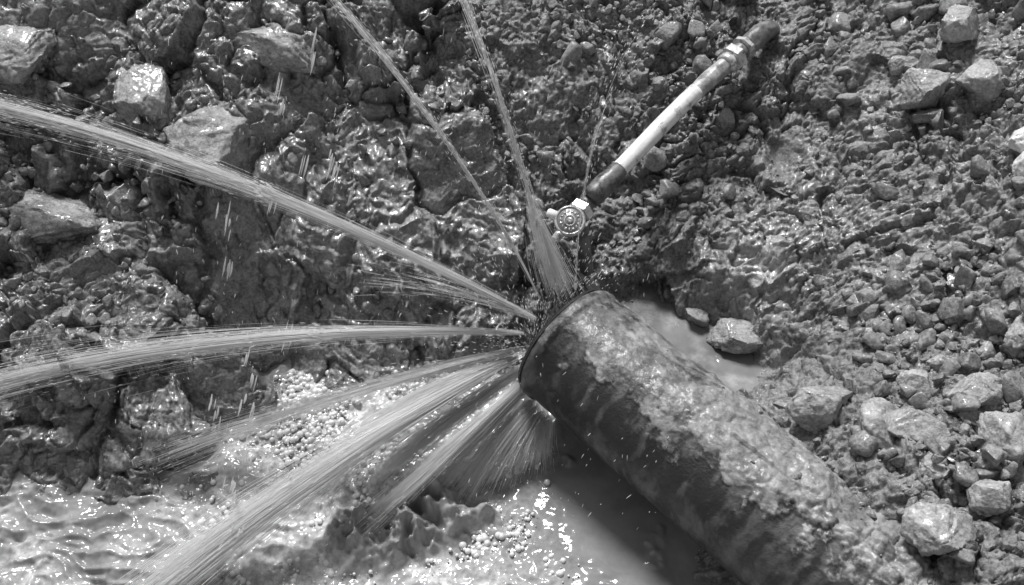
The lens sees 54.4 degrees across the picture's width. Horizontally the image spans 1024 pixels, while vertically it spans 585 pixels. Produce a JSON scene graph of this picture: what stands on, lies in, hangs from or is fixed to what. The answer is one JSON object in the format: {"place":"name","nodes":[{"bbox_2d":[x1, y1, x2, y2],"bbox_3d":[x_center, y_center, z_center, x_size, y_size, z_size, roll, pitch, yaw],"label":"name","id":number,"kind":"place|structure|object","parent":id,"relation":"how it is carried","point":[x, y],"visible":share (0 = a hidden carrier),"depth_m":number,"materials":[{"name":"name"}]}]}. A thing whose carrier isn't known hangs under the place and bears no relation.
{"place":"outdoors","nodes":[
{"label":"outdoors","id":0,"kind":"place"},
{"bbox_2d":[277,444,294,458],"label":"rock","id":1,"kind":"object","parent":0,"point":[283,455],"visible":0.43,"depth_m":1.85,"materials":[{"name":"grey stone"}]},
{"bbox_2d":[76,0,668,548],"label":"falling water drops","id":2,"kind":"object","parent":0,"point":[282,106],"visible":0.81,"depth_m":1.75,"materials":[{"name":"clear liquid"}]},
{"bbox_2d":[0,0,1023,584],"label":"ground","id":3,"kind":"structure","parent":0,"point":[770,282],"depth_m":1.93,"materials":[{"name":"soil"}]},
{"bbox_2d":[0,24,57,85],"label":"rock","id":4,"kind":"object","parent":3,"relation":"on","point":[25,51],"visible":0.98,"depth_m":1.90,"materials":[{"name":"grey stone"}]},
{"bbox_2d":[8,189,98,245],"bbox_3d":[-0.893,-0.144,1.942,0.201,0.093,0.126,0,50,0],"label":"rock","id":5,"kind":"object","parent":3,"relation":"on","point":[47,219],"visible":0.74,"depth_m":1.90,"materials":[{"name":"grey stone"}]},
{"bbox_2d":[113,62,172,129],"bbox_3d":[-0.713,-0.380,1.929,0.113,0.099,0.131,0,50,0],"label":"rock","id":6,"kind":"object","parent":3,"relation":"on","point":[150,93],"visible":0.94,"depth_m":1.89,"materials":[{"name":"grey stone"}]},
{"bbox_2d":[163,100,254,187],"bbox_3d":[-0.575,-0.301,1.895,0.162,0.138,0.217,17,52,14],"label":"rock","id":7,"kind":"object","parent":3,"relation":"on","point":[211,131],"visible":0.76,"depth_m":1.84,"materials":[{"name":"grey stone"}]},
{"bbox_2d":[0,0,476,468],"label":"wet mud clods","id":8,"kind":"object","parent":3,"relation":"on","point":[14,223],"visible":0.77,"depth_m":1.93,"materials":[{"name":"soil"}]},
{"bbox_2d":[223,25,316,73],"bbox_3d":[-0.468,-0.478,1.929,0.203,0.083,0.088,11,51,9],"label":"rock","id":9,"kind":"object","parent":3,"relation":"on","point":[290,51],"visible":0.77,"depth_m":1.90,"materials":[{"name":"grey stone"}]},
{"bbox_2d":[0,345,704,584],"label":"muddy water","id":10,"kind":"structure","parent":3,"relation":"on","point":[53,535],"depth_m":1.74,"materials":[{"name":"grey liquid"}]},
{"bbox_2d":[176,364,579,584],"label":"foam bubbles","id":11,"kind":"object","parent":10,"relation":"on","point":[309,436],"visible":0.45,"depth_m":1.84,"materials":[{"name":"white liquid"}]},
{"bbox_2d":[354,364,558,501],"bbox_3d":[-0.104,0.295,1.780,0.400,0.181,0.180,-19,52,-15],"label":"water jet","id":12,"kind":"object","parent":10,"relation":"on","point":[509,432],"visible":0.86,"depth_m":1.79},
{"bbox_2d":[616,283,761,391],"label":"puddle","id":13,"kind":"object","parent":3,"relation":"on","point":[735,372],"visible":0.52,"depth_m":1.90,"materials":[{"name":"grey liquid"}]},
{"bbox_2d":[518,249,946,584],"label":"pipe","id":14,"kind":"object","parent":3,"relation":"on","point":[704,483],"depth_m":1.58,"materials":[{"name":"metal"}]},
{"bbox_2d":[0,319,523,413],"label":"water jet","id":15,"kind":"object","parent":14,"relation":"attached to","point":[303,335],"visible":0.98,"depth_m":1.74},
{"bbox_2d":[0,89,534,319],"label":"water jet","id":16,"kind":"object","parent":14,"relation":"attached to","point":[203,169],"visible":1,"depth_m":1.73},
{"bbox_2d":[108,347,520,496],"bbox_3d":[-0.374,0.242,1.796,0.804,0.237,0.142,-4,50,-3],"label":"water jet","id":17,"kind":"object","parent":14,"relation":"attached to","point":[366,389],"visible":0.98,"depth_m":1.76},
{"bbox_2d":[114,354,519,584],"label":"water jet","id":18,"kind":"object","parent":14,"relation":"attached to","point":[216,546],"visible":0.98,"depth_m":1.67},
{"bbox_2d":[326,379,520,544],"bbox_3d":[-0.132,0.328,1.764,0.456,0.183,0.095,-28,55,-22],"label":"water jet","id":19,"kind":"object","parent":14,"relation":"attached to","point":[405,489],"visible":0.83,"depth_m":1.72},
{"bbox_2d":[330,0,540,298],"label":"water jet","id":20,"kind":"object","parent":14,"relation":"attached to","point":[429,116],"visible":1,"depth_m":1.56},
{"bbox_2d":[458,0,581,306],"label":"water jet","id":21,"kind":"object","parent":14,"relation":"attached to","point":[548,255],"visible":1,"depth_m":1.64},
{"bbox_2d":[546,194,595,275],"bbox_3d":[0.109,-0.107,1.861,0.096,0.155,0.105,0,50,0],"label":"service valve","id":22,"kind":"object","parent":14,"relation":"attached to","point":[564,217],"visible":0.95,"depth_m":1.81,"materials":[{"name":"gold metal"}]},
{"bbox_2d":[585,20,779,204],"bbox_3d":[0.352,-0.367,1.930,0.056,0.143,0.595,36,59,26],"label":"service pipe","id":23,"kind":"object","parent":22,"relation":"attached to","point":[737,53],"visible":0.99,"depth_m":1.90,"materials":[{"name":"white plastic"}]},
{"bbox_2d":[574,11,653,289],"bbox_3d":[0.155,-0.248,1.709,0.048,0.361,0.348,17,52,14],"label":"water jet","id":24,"kind":"object","parent":14,"relation":"attached to","point":[587,168],"visible":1,"depth_m":1.66},
{"bbox_2d":[706,318,762,353],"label":"rock","id":25,"kind":"object","parent":3,"relation":"on","point":[734,335],"visible":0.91,"depth_m":1.87,"materials":[{"name":"grey stone"}]},
{"bbox_2d":[461,0,1023,582],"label":"soil clods","id":26,"kind":"object","parent":3,"relation":"on","point":[941,336],"visible":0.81,"depth_m":1.85,"materials":[{"name":"grey soil"}]},
{"bbox_2d":[519,0,1023,571],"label":"rocks","id":27,"kind":"object","parent":3,"relation":"on","point":[967,410],"visible":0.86,"depth_m":1.71,"materials":[{"name":"grey stone"}]},
{"bbox_2d":[761,164,793,194],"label":"puddle","id":28,"kind":"object","parent":3,"relation":"on","point":[779,171],"visible":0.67,"depth_m":1.96,"materials":[{"name":"grey liquid"}]},
{"bbox_2d":[784,385,852,434],"bbox_3d":[0.514,0.183,1.649,0.113,0.083,0.077,-35,58,-26],"label":"rock","id":29,"kind":"object","parent":3,"relation":"on","point":[814,409],"visible":0.84,"depth_m":1.63,"materials":[{"name":"grey stone"}]},
{"bbox_2d":[859,397,896,450],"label":"rock","id":30,"kind":"object","parent":3,"relation":"on","point":[874,416],"visible":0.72,"depth_m":1.55,"materials":[{"name":"grey stone"}]},
{"bbox_2d":[888,55,907,75],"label":"rock","id":31,"kind":"object","parent":3,"relation":"on","point":[895,63],"visible":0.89,"depth_m":1.90,"materials":[{"name":"grey stone"}]},
{"bbox_2d":[896,369,931,399],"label":"rock","id":32,"kind":"object","parent":3,"relation":"on","point":[918,380],"visible":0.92,"depth_m":1.60,"materials":[{"name":"grey stone"}]},
{"bbox_2d":[887,408,950,442],"bbox_3d":[0.636,0.211,1.564,0.107,0.070,0.079,16,52,13],"label":"rock","id":33,"kind":"object","parent":3,"relation":"on","point":[911,424],"visible":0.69,"depth_m":1.54,"materials":[{"name":"grey stone"}]},
{"bbox_2d":[900,67,950,109],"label":"rock","id":34,"kind":"object","parent":3,"relation":"on","point":[921,88],"visible":1,"depth_m":1.84,"materials":[{"name":"grey stone"}]},
{"bbox_2d":[919,452,950,480],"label":"rock","id":35,"kind":"object","parent":3,"relation":"on","point":[927,466],"visible":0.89,"depth_m":1.49,"materials":[{"name":"grey stone"}]},
{"bbox_2d":[925,354,950,369],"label":"rock","id":36,"kind":"object","parent":3,"relation":"on","point":[935,362],"visible":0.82,"depth_m":1.62,"materials":[{"name":"grey stone"}]},
{"bbox_2d":[900,502,976,556],"bbox_3d":[0.619,0.340,1.443,0.096,0.076,0.090,-20,53,-16],"label":"rock","id":37,"kind":"object","parent":3,"relation":"on","point":[927,529],"visible":1,"depth_m":1.42,"materials":[{"name":"grey stone"}]},
{"bbox_2d":[940,4,978,43],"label":"rock","id":38,"kind":"object","parent":3,"relation":"on","point":[959,23],"visible":1,"depth_m":1.84,"materials":[{"name":"grey stone"}]},
{"bbox_2d":[947,372,1006,405],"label":"rock","id":39,"kind":"object","parent":3,"relation":"on","point":[971,384],"visible":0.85,"depth_m":1.56,"materials":[{"name":"grey stone"}]},
{"bbox_2d":[955,59,1004,103],"bbox_3d":[0.848,-0.381,1.800,0.095,0.071,0.080,0,50,0],"label":"rock","id":40,"kind":"object","parent":3,"relation":"on","point":[982,78],"visible":0.96,"depth_m":1.77,"materials":[{"name":"grey stone"}]},
{"bbox_2d":[966,479,1011,517],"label":"rock","id":41,"kind":"object","parent":3,"relation":"on","point":[990,496],"visible":1,"depth_m":1.44,"materials":[{"name":"grey stone"}]},
{"bbox_2d":[976,411,1023,462],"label":"rock","id":42,"kind":"object","parent":3,"relation":"on","point":[1004,431],"visible":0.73,"depth_m":1.48,"materials":[{"name":"grey stone"}]},
{"bbox_2d":[1003,316,1023,348],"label":"rock","id":43,"kind":"object","parent":3,"relation":"on","point":[1015,333],"visible":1,"depth_m":1.59,"materials":[{"name":"grey stone"}]},
{"bbox_2d":[1006,126,1023,153],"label":"rock","id":44,"kind":"object","parent":3,"relation":"on","point":[1015,141],"visible":0.98,"depth_m":1.68,"materials":[{"name":"stone"}]},
{"bbox_2d":[1012,151,1023,176],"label":"rock","id":45,"kind":"object","parent":3,"relation":"on","point":[1018,166],"visible":0.87,"depth_m":1.67,"materials":[{"name":"stone"}]}
]}

